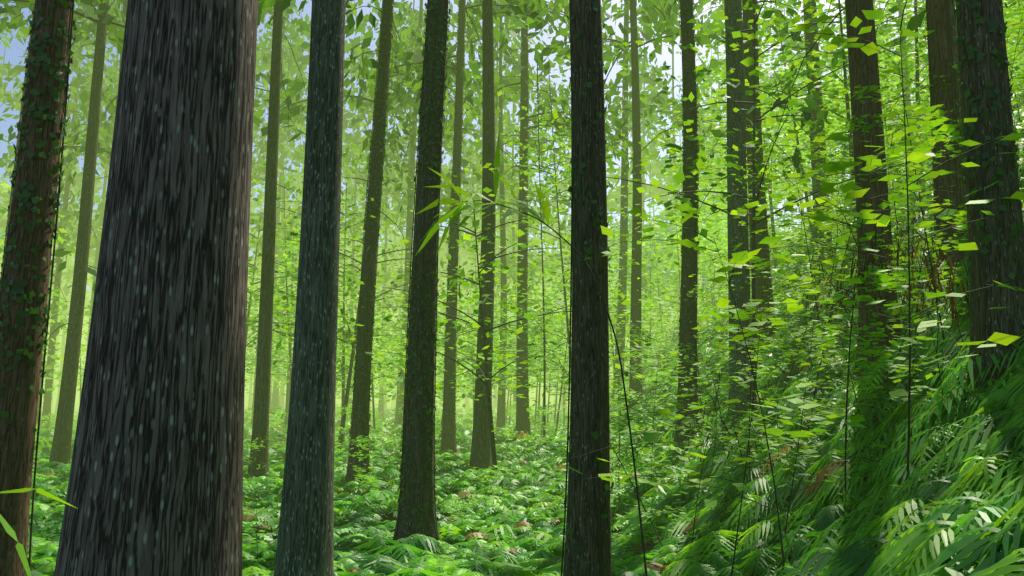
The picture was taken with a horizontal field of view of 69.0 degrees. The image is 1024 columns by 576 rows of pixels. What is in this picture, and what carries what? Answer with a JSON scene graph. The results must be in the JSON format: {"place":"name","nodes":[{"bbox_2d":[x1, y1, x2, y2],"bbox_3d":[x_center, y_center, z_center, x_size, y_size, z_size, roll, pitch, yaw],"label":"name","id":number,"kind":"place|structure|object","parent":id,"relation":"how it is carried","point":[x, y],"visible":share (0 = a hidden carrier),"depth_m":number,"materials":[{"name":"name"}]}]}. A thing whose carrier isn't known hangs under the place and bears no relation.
{"place":"outdoors","nodes":[
{"label":"outdoors","id":0,"kind":"place"},
{"bbox_2d":[0,0,1016,302],"label":"sky","id":1,"kind":"structure","parent":0,"point":[12,54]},
{"bbox_2d":[38,172,1022,544],"bbox_3d":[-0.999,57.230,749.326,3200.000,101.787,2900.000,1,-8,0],"label":"terrain","id":2,"kind":"structure","parent":0,"point":[390,516],"depth_m":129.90,"materials":[{"name":"green plant"}]},
{"bbox_2d":[54,0,257,575],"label":"tree trunk","id":3,"kind":"object","parent":2,"relation":"on","point":[155,485],"visible":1,"depth_m":2.53,"materials":[{"name":"grey plant"}]},
{"bbox_2d":[0,0,967,575],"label":"tree trunks","id":4,"kind":"object","parent":2,"relation":"on","point":[16,444],"visible":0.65,"depth_m":6.05,"materials":[{"name":"brown plant"}]},
{"bbox_2d":[0,0,1016,399],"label":"leaves","id":5,"kind":"object","parent":2,"relation":"on","point":[890,114],"visible":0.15,"depth_m":24.94,"materials":[{"name":"green plant"}]},
{"bbox_2d":[0,0,1023,413],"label":"background foliage","id":6,"kind":"object","parent":2,"relation":"on","point":[396,140],"visible":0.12,"depth_m":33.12,"materials":[{"name":"green plant"}]},
{"bbox_2d":[0,0,1023,575],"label":"tree","id":7,"kind":"object","parent":2,"relation":"on","point":[586,506],"depth_m":9.07,"materials":[{"name":"plant"}]},
{"bbox_2d":[0,0,1023,575],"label":"shrub","id":8,"kind":"object","parent":2,"relation":"on","point":[916,156],"depth_m":6.76,"materials":[{"name":"green plant"}]},
{"bbox_2d":[0,0,1023,476],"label":"tree trunks","id":9,"kind":"object","parent":2,"relation":"on","point":[482,454],"visible":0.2,"depth_m":17.39,"materials":[{"name":"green plant"}]},
{"bbox_2d":[0,0,1023,575],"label":"ivy","id":10,"kind":"object","parent":2,"relation":"on","point":[26,194],"visible":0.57,"depth_m":6.16,"materials":[{"name":"green plant"}]},
{"bbox_2d":[269,0,757,575],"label":"tree trunks","id":11,"kind":"object","parent":2,"relation":"on","point":[305,544],"visible":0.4,"depth_m":4.85,"materials":[{"name":"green plant"}]},
{"bbox_2d":[27,83,1023,575],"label":"ferns","id":12,"kind":"object","parent":2,"relation":"on","point":[953,505],"visible":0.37,"depth_m":7.26,"materials":[{"name":"green plant"}]},
{"bbox_2d":[628,216,967,464],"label":"stems","id":13,"kind":"object","parent":2,"relation":"on","point":[845,325],"visible":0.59,"depth_m":6.96,"materials":[{"name":"green plant"}]}
]}

